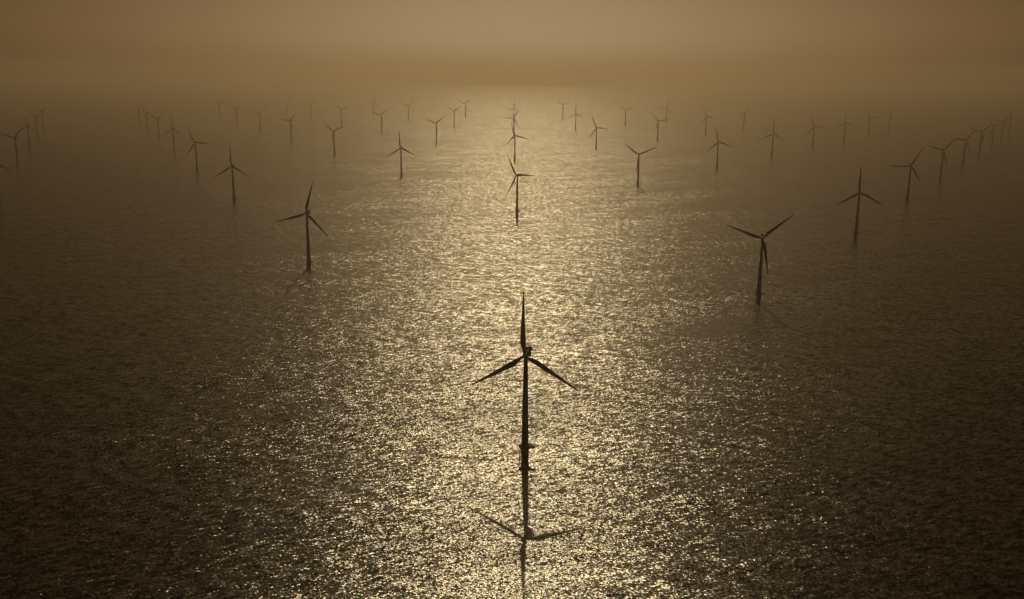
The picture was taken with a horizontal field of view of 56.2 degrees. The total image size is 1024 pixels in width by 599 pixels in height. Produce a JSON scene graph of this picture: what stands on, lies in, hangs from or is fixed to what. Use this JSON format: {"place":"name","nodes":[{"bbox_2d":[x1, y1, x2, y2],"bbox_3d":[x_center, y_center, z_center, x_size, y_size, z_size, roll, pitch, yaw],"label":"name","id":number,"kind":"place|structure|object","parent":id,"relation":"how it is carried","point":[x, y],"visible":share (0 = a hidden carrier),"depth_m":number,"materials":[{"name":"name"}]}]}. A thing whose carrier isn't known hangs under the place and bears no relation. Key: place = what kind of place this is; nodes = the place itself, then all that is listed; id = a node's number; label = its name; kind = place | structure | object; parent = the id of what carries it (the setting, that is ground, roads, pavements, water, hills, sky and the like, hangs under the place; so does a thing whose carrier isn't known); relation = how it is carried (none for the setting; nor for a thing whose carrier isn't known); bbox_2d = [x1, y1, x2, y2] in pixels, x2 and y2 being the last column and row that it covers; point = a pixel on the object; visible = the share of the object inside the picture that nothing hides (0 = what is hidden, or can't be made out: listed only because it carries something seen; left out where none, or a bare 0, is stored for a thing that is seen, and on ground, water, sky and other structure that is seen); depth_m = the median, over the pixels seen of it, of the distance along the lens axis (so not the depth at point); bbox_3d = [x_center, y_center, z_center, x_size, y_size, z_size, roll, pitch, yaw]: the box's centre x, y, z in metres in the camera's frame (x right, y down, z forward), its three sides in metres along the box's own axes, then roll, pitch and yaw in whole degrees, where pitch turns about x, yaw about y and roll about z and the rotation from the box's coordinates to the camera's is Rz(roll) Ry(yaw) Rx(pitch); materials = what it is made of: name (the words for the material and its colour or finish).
{"place":"outdoors","nodes":[
{"label":"outdoors","id":0,"kind":"place"},
{"bbox_2d":[0,84,1023,598],"bbox_3d":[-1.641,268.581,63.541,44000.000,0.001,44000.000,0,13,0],"label":"water","id":1,"kind":"structure","parent":0,"point":[210,388],"depth_m":1002.87,"materials":[{"name":"black liquid"}]},
{"bbox_2d":[1,127,22,164],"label":"wind turbine","id":2,"kind":"object","parent":1,"relation":"in","point":[17,161],"visible":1,"depth_m":2829.85,"materials":[{"name":"paint"}]},
{"bbox_2d":[21,112,35,147],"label":"wind turbine","id":3,"kind":"object","parent":1,"relation":"in","point":[29,144],"visible":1,"depth_m":3472.14,"materials":[{"name":"paint"}]},
{"bbox_2d":[31,113,42,135],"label":"wind turbine","id":4,"kind":"object","parent":1,"relation":"in","point":[36,123],"visible":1,"depth_m":4089.73,"materials":[{"name":"paint"}]},
{"bbox_2d":[36,107,46,127],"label":"wind turbine","id":5,"kind":"object","parent":1,"relation":"in","point":[43,125],"visible":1,"depth_m":4679.96,"materials":[{"name":"paint"}]},
{"bbox_2d":[142,107,149,129],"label":"wind turbine","id":6,"kind":"object","parent":1,"relation":"in","point":[146,117],"visible":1,"depth_m":4589.35,"materials":[{"name":"paint"}]},
{"bbox_2d":[149,113,163,137],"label":"wind turbine","id":7,"kind":"object","parent":1,"relation":"in","point":[159,135],"visible":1,"depth_m":4016.48,"materials":[{"name":"paint"}]},
{"bbox_2d":[165,119,180,151],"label":"wind turbine","id":8,"kind":"object","parent":1,"relation":"in","point":[173,128],"visible":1,"depth_m":3352.34,"materials":[{"name":"paint"}]},
{"bbox_2d":[186,127,206,170],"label":"wind turbine","id":9,"kind":"object","parent":1,"relation":"in","point":[196,167],"visible":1,"depth_m":2697.00,"materials":[{"name":"paint"}]},
{"bbox_2d":[215,149,248,203],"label":"wind turbine","id":10,"kind":"object","parent":1,"relation":"in","point":[232,166],"visible":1,"depth_m":2034.21,"materials":[{"name":"paint"}]},
{"bbox_2d":[252,107,265,129],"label":"wind turbine","id":11,"kind":"object","parent":1,"relation":"in","point":[259,117],"visible":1,"depth_m":4575.08,"materials":[{"name":"paint"}]},
{"bbox_2d":[280,113,295,140],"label":"wind turbine","id":12,"kind":"object","parent":1,"relation":"in","point":[290,120],"visible":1,"depth_m":3910.59,"materials":[{"name":"paint"}]},
{"bbox_2d":[276,182,326,268],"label":"wind turbine","id":13,"kind":"object","parent":1,"relation":"in","point":[309,260],"visible":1,"depth_m":1363.34,"materials":[{"name":"paint"}]},
{"bbox_2d":[326,125,343,154],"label":"wind turbine","id":14,"kind":"object","parent":1,"relation":"in","point":[333,139],"visible":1,"depth_m":3241.65,"materials":[{"name":"paint"}]},
{"bbox_2d":[388,134,413,177],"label":"wind turbine","id":15,"kind":"object","parent":1,"relation":"in","point":[401,173],"visible":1,"depth_m":2556.57,"materials":[{"name":"paint"}]},
{"bbox_2d":[427,116,444,143],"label":"wind turbine","id":16,"kind":"object","parent":1,"relation":"in","point":[436,129],"visible":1,"depth_m":3776.87,"materials":[{"name":"paint"}]},
{"bbox_2d":[508,123,525,160],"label":"wind turbine","id":17,"kind":"object","parent":1,"relation":"in","point":[514,158],"visible":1,"depth_m":3075.22,"materials":[{"name":"paint"}]},
{"bbox_2d":[507,155,533,215],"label":"wind turbine","id":18,"kind":"object","parent":1,"relation":"in","point":[517,210],"visible":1,"depth_m":1886.01,"materials":[{"name":"paint"}]},
{"bbox_2d":[472,291,578,460],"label":"wind turbine","id":19,"kind":"object","parent":1,"relation":"in","point":[524,446],"visible":1,"depth_m":686.40,"materials":[{"name":"paint"}]},
{"bbox_2d":[590,117,604,149],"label":"wind turbine","id":20,"kind":"object","parent":1,"relation":"in","point":[596,146],"visible":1,"depth_m":3541.51,"materials":[{"name":"paint"}]},
{"bbox_2d":[624,143,653,186],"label":"wind turbine","id":21,"kind":"object","parent":1,"relation":"in","point":[638,162],"visible":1,"depth_m":2376.95,"materials":[{"name":"paint"}]},
{"bbox_2d":[652,114,668,140],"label":"wind turbine","id":22,"kind":"object","parent":1,"relation":"in","point":[658,126],"visible":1,"depth_m":4045.17,"materials":[{"name":"paint"}]},
{"bbox_2d":[703,108,715,134],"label":"wind turbine","id":23,"kind":"object","parent":1,"relation":"in","point":[706,121],"visible":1,"depth_m":4474.04,"materials":[{"name":"paint"}]},
{"bbox_2d":[706,128,731,168],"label":"wind turbine","id":24,"kind":"object","parent":1,"relation":"in","point":[717,165],"visible":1,"depth_m":2844.05,"materials":[{"name":"paint"}]},
{"bbox_2d":[727,215,792,301],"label":"wind turbine","id":25,"kind":"object","parent":1,"relation":"in","point":[758,293],"visible":1,"depth_m":1178.56,"materials":[{"name":"paint"}]},
{"bbox_2d":[762,122,783,156],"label":"wind turbine","id":26,"kind":"object","parent":1,"relation":"in","point":[772,140],"visible":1,"depth_m":3265.79,"materials":[{"name":"paint"}]},
{"bbox_2d":[807,117,823,146],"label":"wind turbine","id":27,"kind":"object","parent":1,"relation":"in","point":[813,132],"visible":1,"depth_m":3740.71,"materials":[{"name":"paint"}]},
{"bbox_2d":[837,115,854,140],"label":"wind turbine","id":28,"kind":"object","parent":1,"relation":"in","point":[845,127],"visible":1,"depth_m":4062.97,"materials":[{"name":"paint"}]},
{"bbox_2d":[835,168,882,238],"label":"wind turbine","id":29,"kind":"object","parent":1,"relation":"in","point":[855,232],"visible":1,"depth_m":1644.50,"materials":[{"name":"paint"}]},
{"bbox_2d":[893,148,922,201],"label":"wind turbine","id":30,"kind":"object","parent":1,"relation":"in","point":[908,188],"visible":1,"depth_m":2129.67,"materials":[{"name":"paint"}]},
{"bbox_2d":[927,138,957,179],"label":"wind turbine","id":31,"kind":"object","parent":1,"relation":"in","point":[944,154],"visible":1,"depth_m":2589.09,"materials":[{"name":"paint"}]},
{"bbox_2d":[952,128,976,165],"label":"wind turbine","id":32,"kind":"object","parent":1,"relation":"in","point":[963,162],"visible":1,"depth_m":2988.31,"materials":[{"name":"paint"}]},
{"bbox_2d":[970,124,991,154],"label":"wind turbine","id":33,"kind":"object","parent":1,"relation":"in","point":[981,138],"visible":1,"depth_m":3417.96,"materials":[{"name":"paint"}]},
{"bbox_2d":[987,117,1003,146],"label":"wind turbine","id":34,"kind":"object","parent":1,"relation":"in","point":[993,132],"visible":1,"depth_m":3800.88,"materials":[{"name":"paint"}]},
{"bbox_2d":[998,113,1010,139],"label":"wind turbine","id":35,"kind":"object","parent":1,"relation":"in","point":[1002,137],"visible":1,"depth_m":4221.00,"materials":[{"name":"paint"}]},
{"bbox_2d":[1005,109,1018,134],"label":"wind turbine","id":36,"kind":"object","parent":1,"relation":"in","point":[1009,132],"visible":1,"depth_m":4576.30,"materials":[{"name":"paint"}]},
{"bbox_2d":[0,0,1023,89],"label":"sky","id":37,"kind":"structure","parent":0,"point":[877,44],"materials":[{"name":"brown"}]}
]}

